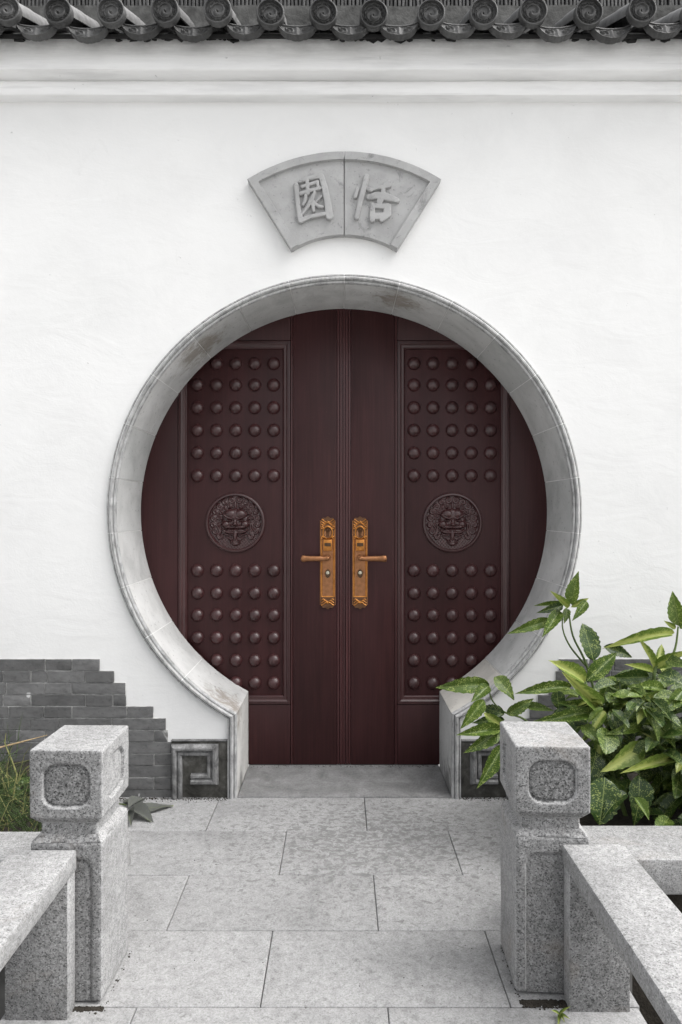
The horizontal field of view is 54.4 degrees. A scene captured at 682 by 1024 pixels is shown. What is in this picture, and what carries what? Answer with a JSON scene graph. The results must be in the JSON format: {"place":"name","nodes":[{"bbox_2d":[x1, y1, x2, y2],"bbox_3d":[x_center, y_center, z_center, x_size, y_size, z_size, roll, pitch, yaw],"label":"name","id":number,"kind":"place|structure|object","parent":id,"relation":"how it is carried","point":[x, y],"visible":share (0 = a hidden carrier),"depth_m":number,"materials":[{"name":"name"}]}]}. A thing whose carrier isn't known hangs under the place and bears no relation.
{"place":"outdoors","nodes":[
{"label":"outdoors","id":0,"kind":"place"},
{"bbox_2d":[0,797,646,1023],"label":"path","id":1,"kind":"structure","parent":0,"point":[232,907],"depth_m":1.94,"materials":[{"name":"stone"}]},
{"bbox_2d":[0,850,75,1019],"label":"balustrade rail","id":2,"kind":"object","parent":1,"relation":"on","point":[37,924],"visible":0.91,"depth_m":1.55,"materials":[{"name":"stone"}]},
{"bbox_2d":[30,725,128,1000],"bbox_3d":[-0.663,0.879,1.698,0.179,0.610,0.195,0,0,1],"label":"stone post","id":3,"kind":"object","parent":1,"relation":"on","point":[78,780],"visible":0.85,"depth_m":1.61,"materials":[{"name":"stone"}]},
{"bbox_2d":[119,796,172,824],"bbox_3d":[-0.816,1.169,2.667,0.318,0.052,0.208,0,0,43],"label":"leaf sprig","id":4,"kind":"object","parent":1,"relation":"on","point":[142,809],"visible":0.9,"depth_m":2.62,"materials":[{"name":"plant"}]},
{"bbox_2d":[72,765,567,1014],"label":"dirt crumbs","id":5,"kind":"object","parent":1,"relation":"on","point":[543,1003],"visible":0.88,"depth_m":1.61,"materials":[{"name":"soil"}]},
{"bbox_2d":[107,274,581,799],"bbox_3d":[0.014,0.115,2.924,1.979,2.210,0.362,0,0,0],"label":"moon gate surround","id":6,"kind":"object","parent":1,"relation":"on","point":[209,767],"visible":0.87,"depth_m":2.83,"materials":[{"name":"grey stone"}]},
{"bbox_2d":[141,309,343,763],"bbox_3d":[-0.504,0.086,3.111,1.035,2.192,0.132,0,0,0],"label":"door leaf","id":7,"kind":"object","parent":6,"relation":"attached to","point":[242,512],"visible":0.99,"depth_m":3.11,"materials":[{"name":"red wood"}]},
{"bbox_2d":[344,309,546,763],"bbox_3d":[0.531,0.086,3.111,1.036,2.192,0.132,0,0,0],"label":"door leaf","id":8,"kind":"object","parent":6,"relation":"attached to","point":[445,512],"visible":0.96,"depth_m":3.11,"materials":[{"name":"red wood"}]},
{"bbox_2d":[238,764,450,803],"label":"threshold slab","id":9,"kind":"structure","parent":1,"relation":"on","point":[364,781],"depth_m":2.92,"materials":[{"name":"stone"}]},
{"bbox_2d":[500,721,589,992],"bbox_3d":[0.524,0.880,1.727,0.185,0.610,0.199,0,0,3],"label":"stone post","id":10,"kind":"object","parent":1,"relation":"on","point":[545,776],"visible":0.9,"depth_m":1.64,"materials":[{"name":"stone"}]},
{"bbox_2d":[552,1007,569,1023],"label":"weed","id":11,"kind":"object","parent":1,"relation":"on","point":[561,1014],"visible":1,"depth_m":1.56,"materials":[{"name":"green plant"}]},
{"bbox_2d":[562,844,681,1023],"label":"balustrade rail","id":12,"kind":"object","parent":1,"relation":"on","point":[622,916],"visible":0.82,"depth_m":1.48,"materials":[{"name":"stone"}]},
{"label":"ground","id":13,"kind":"structure","parent":0,"visible":0},
{"bbox_2d":[0,30,681,796],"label":"garden wall","id":14,"kind":"structure","parent":13,"relation":"on","point":[140,236],"depth_m":2.78,"materials":[{"name":"white paint"}]},
{"bbox_2d":[0,0,681,43],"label":"tiled coping","id":15,"kind":"object","parent":14,"relation":"on","point":[551,21],"visible":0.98,"depth_m":2.60,"materials":[{"name":"tile"}]},
{"bbox_2d":[247,151,440,252],"bbox_3d":[0.013,-1.287,2.759,0.800,0.403,0.048,0,0,0],"label":"fan plaque","id":16,"kind":"object","parent":14,"relation":"attached to","point":[316,197],"visible":1,"depth_m":2.75,"materials":[{"name":"stone"}]},
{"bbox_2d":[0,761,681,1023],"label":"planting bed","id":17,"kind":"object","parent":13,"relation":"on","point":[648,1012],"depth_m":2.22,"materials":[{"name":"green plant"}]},
{"bbox_2d":[0,770,29,809],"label":"broadleaf plant","id":18,"kind":"object","parent":17,"relation":"on","point":[13,785],"visible":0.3,"depth_m":2.38,"materials":[{"name":"green plant"}]},
{"bbox_2d":[0,712,46,831],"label":"wiry plant","id":19,"kind":"object","parent":17,"relation":"on","point":[17,816],"visible":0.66,"depth_m":2.12,"materials":[{"name":"green plant"}]},
{"bbox_2d":[0,832,130,866],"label":"kerb stone","id":20,"kind":"object","parent":17,"relation":"on","point":[10,842],"visible":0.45,"depth_m":1.91,"materials":[{"name":"stone"}]},
{"bbox_2d":[436,675,552,787],"bbox_3d":[0.589,0.828,2.397,0.456,0.448,0.202,0,0,-8],"label":"aucuba shrub","id":21,"kind":"object","parent":17,"relation":"on","point":[486,729],"visible":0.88,"depth_m":2.39,"materials":[{"name":"green plant"}]},
{"bbox_2d":[508,571,593,687],"bbox_3d":[0.776,0.634,2.428,0.339,0.832,0.103,0,0,0],"label":"aucuba shrub","id":22,"kind":"object","parent":17,"relation":"on","point":[556,616],"visible":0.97,"depth_m":2.43,"materials":[{"name":"green plant"}]},
{"bbox_2d":[516,623,681,825],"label":"aucuba shrub","id":23,"kind":"object","parent":17,"relation":"on","point":[619,712],"visible":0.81,"depth_m":2.19,"materials":[{"name":"green plant"}]},
{"bbox_2d":[582,826,681,893],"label":"kerb stone","id":24,"kind":"object","parent":17,"relation":"on","point":[655,852],"depth_m":1.88,"materials":[{"name":"stone"}]},
{"bbox_2d":[603,591,681,817],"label":"aucuba shrub","id":25,"kind":"object","parent":17,"relation":"on","point":[661,669],"visible":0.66,"depth_m":2.29,"materials":[{"name":"green plant"}]}
]}

